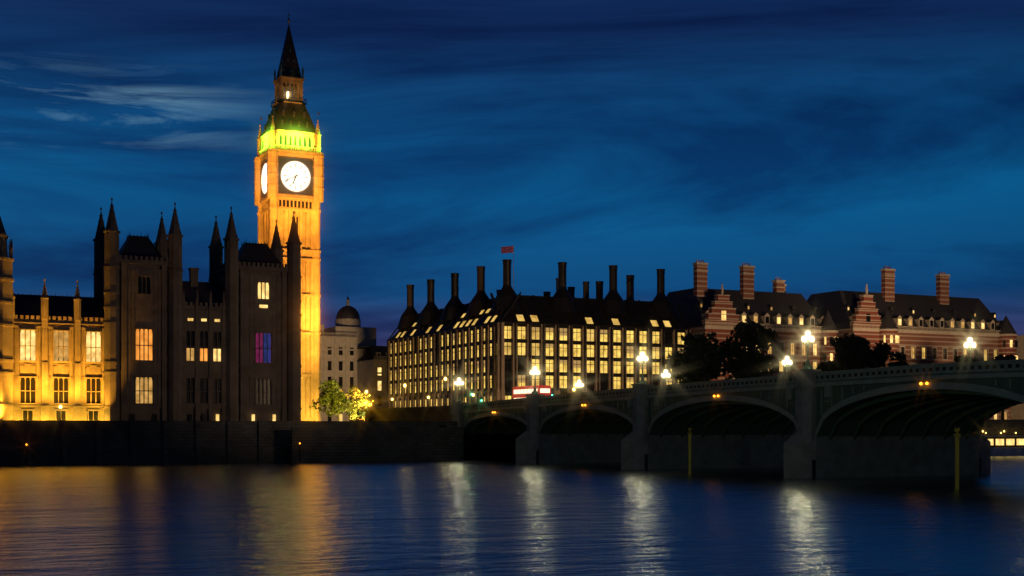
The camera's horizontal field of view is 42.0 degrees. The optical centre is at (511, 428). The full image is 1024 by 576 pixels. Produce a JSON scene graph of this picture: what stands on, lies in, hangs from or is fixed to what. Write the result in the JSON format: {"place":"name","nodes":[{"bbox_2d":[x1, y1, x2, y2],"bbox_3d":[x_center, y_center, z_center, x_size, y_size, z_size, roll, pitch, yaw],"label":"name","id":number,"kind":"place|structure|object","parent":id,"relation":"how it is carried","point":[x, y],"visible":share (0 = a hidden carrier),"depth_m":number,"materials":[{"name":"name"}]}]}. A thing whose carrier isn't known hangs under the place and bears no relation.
{"place":"outdoors","nodes":[
{"label":"outdoors","id":0,"kind":"place"},
{"bbox_2d":[309,379,372,420],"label":"tree","id":1,"kind":"object","parent":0,"point":[331,393],"visible":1,"depth_m":284.52,"materials":[{"name":"green plant"}]},
{"bbox_2d":[346,395,376,420],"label":"green tree","id":2,"kind":"object","parent":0,"point":[361,411],"visible":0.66,"depth_m":291.98,"materials":[{"name":"green plant"}]},
{"bbox_2d":[351,406,451,420],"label":"wall","id":3,"kind":"structure","parent":0,"point":[434,413],"depth_m":273.25,"materials":[{"name":"stone"}]},
{"bbox_2d":[330,376,574,420],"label":"street lamps","id":4,"kind":"object","parent":3,"relation":"on","point":[445,379],"visible":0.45,"depth_m":273.87,"materials":[{"name":"white metal"}]},
{"bbox_2d":[386,245,689,407],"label":"office building","id":5,"kind":"structure","parent":3,"relation":"on","point":[507,339],"depth_m":326.44,"materials":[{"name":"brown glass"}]},
{"bbox_2d":[662,331,726,383],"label":"embankment tree","id":6,"kind":"object","parent":3,"relation":"on","point":[701,357],"visible":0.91,"depth_m":282.52,"materials":[{"name":"green plant"}]},
{"bbox_2d":[719,319,777,379],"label":"embankment tree","id":7,"kind":"object","parent":3,"relation":"on","point":[751,361],"visible":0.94,"depth_m":285.51,"materials":[{"name":"green plant"}]},
{"bbox_2d":[666,260,838,380],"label":"building","id":8,"kind":"structure","parent":3,"relation":"on","point":[790,319],"depth_m":344.80,"materials":[{"name":"brick"}]},
{"bbox_2d":[816,333,878,371],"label":"embankment tree","id":9,"kind":"object","parent":3,"relation":"on","point":[854,352],"visible":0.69,"depth_m":299.26,"materials":[{"name":"green plant"}]},
{"bbox_2d":[856,340,910,367],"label":"embankment tree","id":10,"kind":"object","parent":3,"relation":"on","point":[881,352],"visible":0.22,"depth_m":306.96,"materials":[{"name":"green plant"}]},
{"bbox_2d":[807,266,1017,418],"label":"building","id":11,"kind":"structure","parent":3,"relation":"on","point":[941,326],"depth_m":367.74,"materials":[{"name":"brick"}]},
{"bbox_2d":[953,355,980,361],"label":"embankment tree","id":12,"kind":"object","parent":3,"relation":"on","point":[960,358],"visible":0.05,"depth_m":316.55,"materials":[{"name":"green plant"}]},
{"bbox_2d":[993,354,1016,418],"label":"embankment tree","id":13,"kind":"object","parent":3,"relation":"on","point":[1006,357],"visible":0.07,"depth_m":323.63,"materials":[{"name":"green plant"}]},
{"bbox_2d":[464,433,515,459],"bbox_3d":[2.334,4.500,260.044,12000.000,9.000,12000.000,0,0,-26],"label":"ground","id":14,"kind":"structure","parent":0,"point":[500,437],"depth_m":256.31,"materials":[{"name":"black"}]},
{"bbox_2d":[93,198,301,420],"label":"palace building","id":15,"kind":"structure","parent":14,"relation":"on","point":[223,343],"depth_m":246.18,"materials":[{"name":"stone"}]},
{"bbox_2d":[254,13,323,420],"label":"clock tower","id":16,"kind":"structure","parent":14,"relation":"on","point":[288,169],"depth_m":309.14,"materials":[{"name":"stone"}]},
{"bbox_2d":[0,419,1023,464],"bbox_3d":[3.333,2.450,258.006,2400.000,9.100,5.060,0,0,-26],"label":"river wall","id":17,"kind":"structure","parent":14,"relation":"on","point":[48,442],"depth_m":233.70,"materials":[{"name":"stone"}]},
{"bbox_2d":[320,297,1023,420],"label":"background buildings","id":18,"kind":"structure","parent":14,"relation":"on","point":[352,354],"depth_m":427.48,"materials":[{"name":"stone"}]},
{"bbox_2d":[450,330,1023,477],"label":"bridge","id":19,"kind":"structure","parent":14,"relation":"on","point":[807,421],"depth_m":172.06,"materials":[{"name":"green paint"}]},
{"bbox_2d":[513,385,550,398],"bbox_3d":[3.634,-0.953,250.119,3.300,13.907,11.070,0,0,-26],"label":"double decker bus","id":20,"kind":"object","parent":19,"relation":"on","point":[520,391],"visible":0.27,"depth_m":248.40,"materials":[{"name":"red metal"}]},
{"bbox_2d":[492,379,928,412],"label":"navigation lights","id":21,"kind":"object","parent":19,"relation":"attached to","point":[920,383],"visible":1,"depth_m":178.12,"materials":[{"name":"orange metal"}]},
{"bbox_2d":[0,456,1023,575],"bbox_3d":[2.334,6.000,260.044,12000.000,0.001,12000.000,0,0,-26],"label":"river water","id":22,"kind":"structure","parent":0,"point":[497,517],"depth_m":85.81,"materials":[{"name":"blue liquid"}]},
{"bbox_2d":[26,428,960,488],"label":"river marker piles","id":23,"kind":"object","parent":22,"relation":"in","point":[956,435],"visible":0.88,"depth_m":131.06,"materials":[{"name":"yellow"}]},
{"bbox_2d":[982,431,1023,455],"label":"westminster pier","id":24,"kind":"structure","parent":22,"relation":"in","point":[1007,444],"depth_m":290.27,"materials":[{"name":"metal"}]},
{"bbox_2d":[0,0,1023,345],"label":"sky","id":25,"kind":"structure","parent":0,"point":[819,146],"materials":[{"name":"blue"}]},
{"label":"palace terrace","id":26,"kind":"structure","parent":0,"visible":0},
{"bbox_2d":[0,217,103,420],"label":"palace wing","id":27,"kind":"structure","parent":26,"relation":"on","point":[51,354],"depth_m":235.67,"materials":[{"name":"stone"}]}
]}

